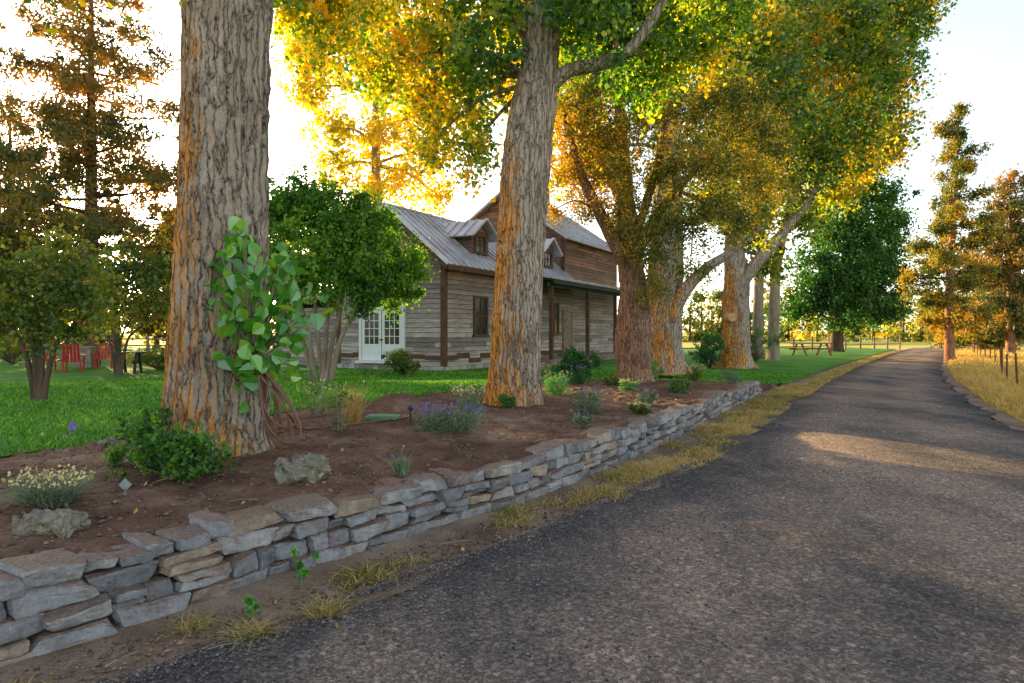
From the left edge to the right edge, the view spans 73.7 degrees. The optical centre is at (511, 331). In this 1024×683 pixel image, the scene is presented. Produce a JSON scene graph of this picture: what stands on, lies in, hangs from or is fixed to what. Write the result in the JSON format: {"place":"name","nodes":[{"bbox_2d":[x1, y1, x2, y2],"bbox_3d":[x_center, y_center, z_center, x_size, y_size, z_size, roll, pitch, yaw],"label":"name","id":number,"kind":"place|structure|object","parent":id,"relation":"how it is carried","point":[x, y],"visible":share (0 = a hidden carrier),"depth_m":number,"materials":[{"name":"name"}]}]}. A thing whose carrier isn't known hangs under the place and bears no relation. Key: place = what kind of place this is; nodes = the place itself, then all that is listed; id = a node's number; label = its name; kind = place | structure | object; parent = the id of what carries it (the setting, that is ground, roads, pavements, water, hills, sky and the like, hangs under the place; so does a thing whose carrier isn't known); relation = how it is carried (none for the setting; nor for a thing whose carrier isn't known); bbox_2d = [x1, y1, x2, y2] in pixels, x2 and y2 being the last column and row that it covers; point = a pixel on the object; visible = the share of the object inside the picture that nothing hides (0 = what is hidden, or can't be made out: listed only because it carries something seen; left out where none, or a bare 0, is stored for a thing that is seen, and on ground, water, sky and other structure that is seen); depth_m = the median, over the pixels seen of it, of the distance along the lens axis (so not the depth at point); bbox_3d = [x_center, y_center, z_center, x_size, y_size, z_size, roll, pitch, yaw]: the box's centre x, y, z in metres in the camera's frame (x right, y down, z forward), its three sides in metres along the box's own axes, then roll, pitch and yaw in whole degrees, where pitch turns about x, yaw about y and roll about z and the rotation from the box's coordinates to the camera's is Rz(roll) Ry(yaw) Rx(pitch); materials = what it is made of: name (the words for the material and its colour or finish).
{"place":"outdoors","nodes":[
{"label":"outdoors","id":0,"kind":"place"},
{"bbox_2d":[0,380,777,575],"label":"planting bed","id":1,"kind":"object","parent":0,"point":[263,495],"visible":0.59,"depth_m":6.08,"materials":[{"name":"soil"}]},
{"bbox_2d":[11,508,91,537],"bbox_3d":[-2.735,1.156,4.046,0.381,0.224,0.261,0,0,0],"label":"garden rock","id":2,"kind":"object","parent":1,"relation":"on","point":[64,523],"visible":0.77,"depth_m":3.97,"materials":[{"name":"grey stone"}]},
{"bbox_2d":[0,457,124,508],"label":"flowering cushion","id":3,"kind":"object","parent":1,"relation":"on","point":[50,495],"visible":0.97,"depth_m":4.49,"materials":[{"name":"green plant"}]},
{"bbox_2d":[55,447,70,451],"bbox_3d":[-4.220,1.136,6.436,0.154,0.086,0.111,0,0,0],"label":"garden rock","id":4,"kind":"object","parent":1,"relation":"on","point":[67,449],"visible":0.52,"depth_m":6.43,"materials":[{"name":"grey stone"}]},
{"bbox_2d":[96,436,121,446],"bbox_3d":[-3.992,1.133,6.784,0.268,0.169,0.218,0,0,0],"label":"garden rock","id":5,"kind":"object","parent":1,"relation":"on","point":[111,440],"visible":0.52,"depth_m":6.72,"materials":[{"name":"grey stone"}]},
{"bbox_2d":[104,466,127,480],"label":"herb","id":6,"kind":"object","parent":1,"relation":"on","point":[122,475],"visible":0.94,"depth_m":5.18,"materials":[{"name":"green plant"}]},
{"bbox_2d":[119,478,131,494],"bbox_3d":[-2.710,1.089,4.782,0.092,0.121,0.006,0,0,0],"label":"plant marker","id":7,"kind":"object","parent":1,"relation":"on","point":[125,485],"visible":1,"depth_m":4.78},
{"bbox_2d":[98,404,173,467],"bbox_3d":[-3.192,0.881,5.858,0.584,0.503,0.574,0,0,0],"label":"leafy shrub","id":8,"kind":"object","parent":1,"relation":"on","point":[117,453],"visible":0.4,"depth_m":5.74,"materials":[{"name":"green plant"}]},
{"bbox_2d":[117,410,238,484],"bbox_3d":[-2.552,0.882,5.259,0.881,0.534,0.725,0,0,0],"label":"leafy shrub","id":9,"kind":"object","parent":1,"relation":"on","point":[176,453],"visible":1,"depth_m":5.13,"materials":[{"name":"green plant"}]},
{"bbox_2d":[23,0,333,456],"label":"cottonwood tree","id":10,"kind":"object","parent":1,"relation":"on","point":[228,275],"visible":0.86,"depth_m":6.20,"materials":[{"name":"brown plant"}]},
{"bbox_2d":[258,370,413,452],"bbox_3d":[-1.951,0.737,8.090,0.933,0.797,4.474,0,0,9],"label":"garden hose","id":11,"kind":"object","parent":10,"relation":"attached to","point":[268,419],"visible":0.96,"depth_m":5.95,"materials":[{"name":"rubber"}]},
{"bbox_2d":[274,452,330,483],"bbox_3d":[-1.660,1.098,5.392,0.440,0.286,0.312,0,0,0],"label":"garden rock","id":12,"kind":"object","parent":1,"relation":"on","point":[309,467],"visible":0.81,"depth_m":5.30,"materials":[{"name":"grey stone"}]},
{"bbox_2d":[301,379,330,415],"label":"seed head plant","id":13,"kind":"object","parent":1,"relation":"on","point":[316,392],"visible":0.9,"depth_m":9.10,"materials":[{"name":"green plant"}]},
{"bbox_2d":[319,380,364,430],"bbox_3d":[-1.937,0.848,7.835,0.492,0.570,0.581,0,0,-10],"label":"seed head plant","id":14,"kind":"object","parent":1,"relation":"on","point":[344,404],"visible":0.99,"depth_m":7.77,"materials":[{"name":"green plant"}]},
{"bbox_2d":[333,382,376,422],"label":"dry grass tuft","id":15,"kind":"object","parent":1,"relation":"on","point":[356,414],"visible":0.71,"depth_m":8.44,"materials":[{"name":"plant"}]},
{"bbox_2d":[365,414,399,419],"bbox_3d":[-1.653,1.093,8.738,0.400,0.048,0.300,0,0,0],"label":"valve box lid","id":16,"kind":"object","parent":1,"relation":"on","point":[380,416],"visible":0.96,"depth_m":8.63,"materials":[{"name":"green plastic"}]},
{"bbox_2d":[375,448,412,476],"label":"lavender plant","id":17,"kind":"object","parent":1,"relation":"on","point":[402,469],"visible":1,"depth_m":5.63,"materials":[{"name":"green plant"}]},
{"bbox_2d":[364,392,435,412],"bbox_3d":[-1.656,1.040,10.007,1.100,0.294,0.840,0,0,0],"label":"soil mound","id":18,"kind":"object","parent":1,"relation":"on","point":[394,402],"visible":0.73,"depth_m":9.78,"materials":[{"name":"brown soil"}]},
{"bbox_2d":[407,405,413,421],"bbox_3d":[-1.261,1.022,8.484,0.080,0.225,0.080,0,0,0],"label":"garden light","id":19,"kind":"object","parent":1,"relation":"on","point":[409,408],"visible":0.89,"depth_m":8.47,"materials":[{"name":"metal"}]},
{"bbox_2d":[401,400,490,434],"bbox_3d":[-0.701,0.962,7.773,0.850,0.376,1.057,0,0,-38],"label":"catmint plant","id":20,"kind":"object","parent":1,"relation":"on","point":[447,418],"visible":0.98,"depth_m":7.67,"materials":[{"name":"green plant"}]},
{"bbox_2d":[450,382,485,413],"bbox_3d":[-0.602,0.931,9.377,0.501,0.452,0.531,0,0,0],"label":"flowering cushion","id":21,"kind":"object","parent":1,"relation":"on","point":[462,404],"visible":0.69,"depth_m":9.33,"materials":[{"name":"green plant"}]},
{"bbox_2d":[497,393,516,407],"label":"perennial plant","id":22,"kind":"object","parent":1,"relation":"on","point":[506,402],"visible":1,"depth_m":10.35,"materials":[{"name":"green plant"}]},
{"bbox_2d":[270,0,785,406],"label":"cottonwood tree","id":23,"kind":"object","parent":1,"relation":"on","point":[542,30],"visible":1,"depth_m":11.13,"materials":[{"name":"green plant"}]},
{"bbox_2d":[542,371,572,394],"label":"perennial plant","id":24,"kind":"object","parent":1,"relation":"on","point":[560,388],"visible":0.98,"depth_m":12.53,"materials":[{"name":"green plant"}]},
{"bbox_2d":[568,364,591,383],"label":"perennial plant","id":25,"kind":"object","parent":1,"relation":"on","point":[576,378],"visible":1,"depth_m":15.54,"materials":[{"name":"green plant"}]},
{"bbox_2d":[570,408,593,427],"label":"perennial plant","id":26,"kind":"object","parent":1,"relation":"on","point":[585,419],"visible":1,"depth_m":8.44,"materials":[{"name":"green plant"}]},
{"bbox_2d":[568,385,604,412],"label":"perennial plant","id":27,"kind":"object","parent":1,"relation":"on","point":[591,407],"visible":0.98,"depth_m":10.03,"materials":[{"name":"green plant"}]},
{"bbox_2d":[602,374,623,386],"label":"perennial plant","id":28,"kind":"object","parent":1,"relation":"on","point":[612,379],"visible":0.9,"depth_m":14.94,"materials":[{"name":"green plant"}]},
{"bbox_2d":[618,378,643,391],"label":"perennial plant","id":29,"kind":"object","parent":1,"relation":"on","point":[628,385],"visible":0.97,"depth_m":13.72,"materials":[{"name":"green plant"}]},
{"bbox_2d":[627,402,653,414],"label":"perennial plant","id":30,"kind":"object","parent":1,"relation":"on","point":[639,409],"visible":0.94,"depth_m":9.87,"materials":[{"name":"green plant"}]},
{"bbox_2d":[635,387,658,405],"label":"perennial plant","id":31,"kind":"object","parent":1,"relation":"on","point":[651,396],"visible":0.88,"depth_m":11.21,"materials":[{"name":"green plant"}]},
{"bbox_2d":[652,359,664,379],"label":"perennial plant","id":32,"kind":"object","parent":1,"relation":"on","point":[660,371],"visible":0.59,"depth_m":17.17,"materials":[{"name":"green plant"}]},
{"bbox_2d":[546,49,811,382],"bbox_3d":[3.509,-3.408,15.996,6.896,9.334,3.174,0,0,0],"label":"tree","id":33,"kind":"object","parent":1,"relation":"on","point":[629,233],"visible":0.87,"depth_m":15.74,"materials":[{"name":"green plant"}]},
{"bbox_2d":[668,377,691,392],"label":"perennial plant","id":34,"kind":"object","parent":1,"relation":"on","point":[675,388],"visible":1,"depth_m":13.73,"materials":[{"name":"green plant"}]},
{"bbox_2d":[682,364,704,380],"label":"perennial plant","id":35,"kind":"object","parent":1,"relation":"on","point":[696,374],"visible":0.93,"depth_m":17.68,"materials":[{"name":"green plant"}]},
{"bbox_2d":[718,368,741,382],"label":"perennial plant","id":36,"kind":"object","parent":1,"relation":"on","point":[729,378],"visible":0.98,"depth_m":17.95,"materials":[{"name":"green plant"}]},
{"bbox_2d":[0,348,893,456],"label":"lawn","id":37,"kind":"structure","parent":0,"point":[800,361],"depth_m":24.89,"materials":[{"name":"green plant"}]},
{"bbox_2d":[0,329,47,364],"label":"garden shrub","id":38,"kind":"object","parent":37,"relation":"on","point":[13,350],"visible":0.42,"depth_m":29.94,"materials":[{"name":"green plant"}]},
{"bbox_2d":[45,352,62,370],"bbox_3d":[-17.030,0.973,25.151,0.640,1.004,0.715,0,0,31],"label":"garden chair","id":39,"kind":"object","parent":37,"relation":"on","point":[55,360],"visible":0.3,"depth_m":25.27,"materials":[{"name":"red paint"}]},
{"bbox_2d":[0,88,116,358],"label":"pine tree","id":40,"kind":"object","parent":37,"relation":"on","point":[36,232],"visible":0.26,"depth_m":35.11,"materials":[{"name":"green plant"}]},
{"bbox_2d":[0,215,127,401],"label":"apple tree","id":41,"kind":"object","parent":37,"relation":"on","point":[20,286],"visible":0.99,"depth_m":12.39,"materials":[{"name":"green plant"}]},
{"bbox_2d":[61,345,85,372],"bbox_3d":[-15.780,0.973,24.546,0.640,1.004,0.715,0,0,-21],"label":"garden chair","id":42,"kind":"object","parent":37,"relation":"on","point":[66,358],"visible":0.95,"depth_m":24.31,"materials":[{"name":"red paint"}]},
{"bbox_2d":[69,421,77,437],"bbox_3d":[-4.564,1.031,7.104,0.076,0.200,0.007,0,0,-13],"label":"marker flag","id":43,"kind":"object","parent":37,"relation":"on","point":[72,426],"visible":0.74,"depth_m":7.10,"materials":[{"name":"purple plastic"}]},
{"bbox_2d":[72,346,99,366],"bbox_3d":[-16.826,1.000,27.000,0.760,0.800,0.660,0,0,0],"label":"storage bin","id":44,"kind":"object","parent":37,"relation":"on","point":[89,357],"visible":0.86,"depth_m":26.70,"materials":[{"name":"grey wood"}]},
{"bbox_2d":[0,0,179,364],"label":"pine tree","id":45,"kind":"object","parent":37,"relation":"on","point":[74,130],"visible":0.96,"depth_m":28.70,"materials":[{"name":"green plant"}]},
{"bbox_2d":[94,343,113,368],"bbox_3d":[-16.022,0.973,26.853,0.640,1.004,0.715,0,0,-23],"label":"garden chair","id":46,"kind":"object","parent":37,"relation":"on","point":[103,354],"visible":0.73,"depth_m":27.03,"materials":[{"name":"red paint"}]},
{"bbox_2d":[69,233,171,374],"bbox_3d":[-12.491,-0.891,21.908,3.978,4.600,2.357,0,0,0],"label":"apple tree","id":47,"kind":"object","parent":37,"relation":"on","point":[137,271],"visible":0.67,"depth_m":21.83,"materials":[{"name":"green plant"}]},
{"bbox_2d":[109,351,148,373],"bbox_3d":[-13.435,1.095,24.000,1.100,0.760,1.500,0,0,-17],"label":"garden table","id":48,"kind":"object","parent":37,"relation":"on","point":[136,356],"visible":0.63,"depth_m":24.23,"materials":[{"name":"wood"}]},
{"bbox_2d":[113,206,174,343],"bbox_3d":[-20.075,-2.897,40.266,6.616,8.795,7.172,0,0,0],"label":"pine tree","id":49,"kind":"object","parent":37,"relation":"on","point":[148,330],"visible":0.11,"depth_m":39.36,"materials":[{"name":"green plant"}]},
{"bbox_2d":[126,342,164,369],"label":"garden shrub","id":50,"kind":"object","parent":37,"relation":"on","point":[147,358],"visible":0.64,"depth_m":25.53,"materials":[{"name":"green plant"}]},
{"bbox_2d":[268,163,436,381],"bbox_3d":[-4.770,-1.584,18.725,4.888,6.029,3.863,0,0,32],"label":"tree","id":51,"kind":"object","parent":37,"relation":"on","point":[341,242],"visible":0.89,"depth_m":18.30,"materials":[{"name":"green plant"}]},
{"bbox_2d":[381,347,421,375],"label":"garden shrub","id":52,"kind":"object","parent":37,"relation":"on","point":[401,361],"visible":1,"depth_m":22.29,"materials":[{"name":"green plant"}]},
{"bbox_2d":[541,362,550,378],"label":"perennial plant","id":53,"kind":"object","parent":37,"relation":"on","point":[543,373],"visible":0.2,"depth_m":16.63,"materials":[{"name":"green plant"}]},
{"bbox_2d":[548,345,604,377],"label":"garden shrub","id":54,"kind":"object","parent":37,"relation":"on","point":[571,357],"visible":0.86,"depth_m":20.71,"materials":[{"name":"green plant"}]},
{"bbox_2d":[686,330,729,368],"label":"garden shrub","id":55,"kind":"object","parent":37,"relation":"on","point":[704,351],"visible":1,"depth_m":26.80,"materials":[{"name":"green plant"}]},
{"bbox_2d":[561,0,857,374],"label":"cottonwood tree","id":56,"kind":"object","parent":37,"relation":"on","point":[667,349],"visible":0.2,"depth_m":21.27,"materials":[{"name":"green plant"}]},
{"bbox_2d":[717,320,784,361],"bbox_3d":[11.739,0.355,33.044,2.260,2.277,2.865,0,0,-40],"label":"garden shrub","id":57,"kind":"object","parent":37,"relation":"on","point":[753,342],"visible":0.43,"depth_m":33.03,"materials":[{"name":"green plant"}]},
{"bbox_2d":[701,3,867,356],"bbox_3d":[14.512,-7.930,37.708,9.450,18.734,7.560,0,0,0],"label":"cottonwood tree","id":58,"kind":"object","parent":37,"relation":"on","point":[758,302],"visible":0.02,"depth_m":37.78,"materials":[{"name":"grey plant"}]},
{"bbox_2d":[786,343,838,355],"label":"picnic table","id":59,"kind":"object","parent":37,"relation":"on","point":[819,348],"visible":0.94,"depth_m":41.82,"materials":[{"name":"brown wood"}]},
{"bbox_2d":[686,0,940,368],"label":"cottonwood tree","id":60,"kind":"object","parent":37,"relation":"on","point":[836,146],"visible":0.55,"depth_m":27.42,"materials":[{"name":"green plant"}]},
{"bbox_2d":[764,165,932,351],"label":"poplar tree","id":61,"kind":"object","parent":37,"relation":"on","point":[850,284],"visible":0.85,"depth_m":44.90,"materials":[{"name":"green plant"}]},
{"bbox_2d":[765,0,957,359],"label":"cottonwood tree","id":62,"kind":"object","parent":37,"relation":"on","point":[916,9],"visible":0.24,"depth_m":34.35,"materials":[{"name":"green plant"}]},
{"bbox_2d":[0,350,902,682],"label":"verge","id":63,"kind":"structure","parent":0,"point":[274,586],"depth_m":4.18,"materials":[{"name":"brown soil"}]},
{"bbox_2d":[137,606,230,642],"bbox_3d":[-1.756,1.588,3.657,0.762,0.122,0.610,0,0,0],"label":"weed clump","id":64,"kind":"object","parent":63,"relation":"on","point":[202,623],"visible":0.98,"depth_m":3.66,"materials":[{"name":"yellow plant"}]},
{"bbox_2d":[182,607,315,669],"bbox_3d":[-1.373,1.592,3.526,0.742,0.175,0.802,0,0,-28],"label":"weed clump","id":65,"kind":"object","parent":63,"relation":"on","point":[250,627],"visible":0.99,"depth_m":3.57,"materials":[{"name":"yellow plant"}]},
{"bbox_2d":[241,595,259,615],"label":"seedling","id":66,"kind":"object","parent":63,"relation":"on","point":[252,604],"visible":0.96,"depth_m":3.80,"materials":[{"name":"green plant"}]},
{"bbox_2d":[290,547,318,588],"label":"seedling","id":67,"kind":"object","parent":63,"relation":"on","point":[302,572],"visible":1,"depth_m":4.23,"materials":[{"name":"green plant"}]},
{"bbox_2d":[251,585,400,623],"bbox_3d":[-1.039,1.549,3.870,0.846,0.122,0.725,0,0,0],"label":"weed clump","id":68,"kind":"object","parent":63,"relation":"on","point":[320,614],"visible":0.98,"depth_m":3.84,"materials":[{"name":"yellow plant"}]},
{"bbox_2d":[0,380,799,682],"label":"soil clods","id":69,"kind":"object","parent":63,"relation":"on","point":[129,642],"visible":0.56,"depth_m":4.95,"materials":[{"name":"brown soil"}]},
{"bbox_2d":[1,380,818,668],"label":"fallen twigs","id":70,"kind":"object","parent":63,"relation":"on","point":[358,467],"depth_m":5.10,"materials":[{"name":"brown wood"}]},
{"bbox_2d":[681,425,702,432],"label":"weed clump","id":71,"kind":"object","parent":63,"relation":"on","point":[687,430],"visible":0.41,"depth_m":10.59,"materials":[{"name":"green plant"}]},
{"bbox_2d":[0,0,1023,331],"label":"sky","id":72,"kind":"structure","parent":0,"point":[981,58],"materials":[{"name":"white"}]},
{"bbox_2d":[61,332,1023,597],"bbox_3d":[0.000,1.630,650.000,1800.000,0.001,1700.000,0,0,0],"label":"ground","id":73,"kind":"structure","parent":0,"point":[685,344],"depth_m":84.65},
{"bbox_2d":[4,336,275,358],"bbox_3d":[-21.951,0.969,36.268,24.692,1.468,0.682,0,0,-12],"label":"wooden fence","id":74,"kind":"object","parent":73,"relation":"on","point":[146,345],"visible":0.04,"depth_m":36.47,"materials":[{"name":"brown wood"}]},
{"bbox_2d":[0,197,327,347],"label":"trees","id":75,"kind":"object","parent":73,"relation":"on","point":[67,342],"visible":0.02,"depth_m":60.70,"materials":[{"name":"green plant"}]},
{"bbox_2d":[0,380,761,666],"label":"stone retaining wall","id":76,"kind":"structure","parent":73,"relation":"on","point":[55,600],"depth_m":4.37,"materials":[{"name":"stone"}]},
{"bbox_2d":[270,0,497,217],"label":"poplar tree","id":77,"kind":"object","parent":73,"relation":"on","point":[376,137],"visible":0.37,"depth_m":47.43,"materials":[{"name":"yellow plant"}]},
{"bbox_2d":[274,193,619,370],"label":"wooden house","id":78,"kind":"structure","parent":73,"relation":"on","point":[450,330],"depth_m":27.54,"materials":[{"name":"brown wood"}]},
{"bbox_2d":[355,305,405,362],"bbox_3d":[-5.066,0.120,26.201,2.200,2.200,0.300,0,0,28],"label":"door","id":79,"kind":"structure","parent":78,"relation":"in","point":[376,336],"depth_m":26.31,"materials":[{"name":"white paint"}]},
{"bbox_2d":[472,295,489,336],"bbox_3d":[-1.230,-0.600,27.248,0.100,1.620,1.200,0,0,28],"label":"window","id":80,"kind":"structure","parent":78,"relation":"in","point":[480,303],"depth_m":27.24,"materials":[{"name":"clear glass"}]},
{"bbox_2d":[554,303,559,334],"bbox_3d":[2.106,-0.625,33.549,0.100,1.570,1.100,0,0,28],"label":"window","id":81,"kind":"structure","parent":78,"relation":"in","point":[556,305],"depth_m":33.79,"materials":[{"name":"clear glass"}]},
{"bbox_2d":[562,309,572,352],"bbox_3d":[2.846,0.040,34.968,0.082,2.300,1.200,0,0,28],"label":"door","id":82,"kind":"structure","parent":78,"relation":"in","point":[567,319],"depth_m":34.89,"materials":[{"name":"grey wood"}]},
{"bbox_2d":[462,10,611,208],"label":"poplar tree","id":83,"kind":"object","parent":73,"relation":"on","point":[508,81],"visible":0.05,"depth_m":51.81,"materials":[{"name":"yellow plant"}]},
{"bbox_2d":[682,336,900,350],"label":"wooden fence","id":84,"kind":"object","parent":73,"relation":"on","point":[846,345],"visible":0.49,"depth_m":54.45,"materials":[{"name":"brown wood"}]},
{"bbox_2d":[682,283,943,341],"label":"trees","id":85,"kind":"object","parent":73,"relation":"on","point":[716,294],"visible":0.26,"depth_m":108.87,"materials":[{"name":"green plant"}]},
{"bbox_2d":[783,290,976,339],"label":"trees","id":86,"kind":"object","parent":73,"relation":"on","point":[807,336],"visible":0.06,"depth_m":134.45,"materials":[{"name":"yellow plant"}]},
{"bbox_2d":[895,98,1020,361],"bbox_3d":[23.226,-5.282,35.874,5.423,13.966,5.416,0,0,0],"label":"juniper tree","id":87,"kind":"object","parent":73,"relation":"on","point":[948,216],"visible":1,"depth_m":35.62,"materials":[{"name":"green plant"}]},
{"bbox_2d":[920,256,1023,350],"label":"juniper tree","id":88,"kind":"object","parent":73,"relation":"on","point":[969,337],"visible":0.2,"depth_m":51.67,"materials":[{"name":"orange plant"}]},
{"bbox_2d":[958,163,1023,353],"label":"juniper tree","id":89,"kind":"object","parent":73,"relation":"on","point":[1009,298],"visible":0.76,"depth_m":43.51,"materials":[{"name":"green plant"}]},
{"bbox_2d":[972,340,1023,385],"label":"wire fence","id":90,"kind":"object","parent":73,"relation":"on","point":[1006,363],"visible":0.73,"depth_m":23.14,"materials":[{"name":"wood"}]},
{"bbox_2d":[98,343,1023,682],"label":"road","id":91,"kind":"structure","parent":0,"point":[883,595],"depth_m":4.25,"materials":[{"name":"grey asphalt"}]},
{"bbox_2d":[940,349,1023,430],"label":"roadside dirt path","id":92,"kind":"structure","parent":0,"point":[1004,417],"depth_m":15.07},
{"bbox_2d":[947,348,1023,421],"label":"dry field grass","id":93,"kind":"structure","parent":0,"point":[986,380],"depth_m":21.11,"materials":[{"name":"plant"}]}
]}

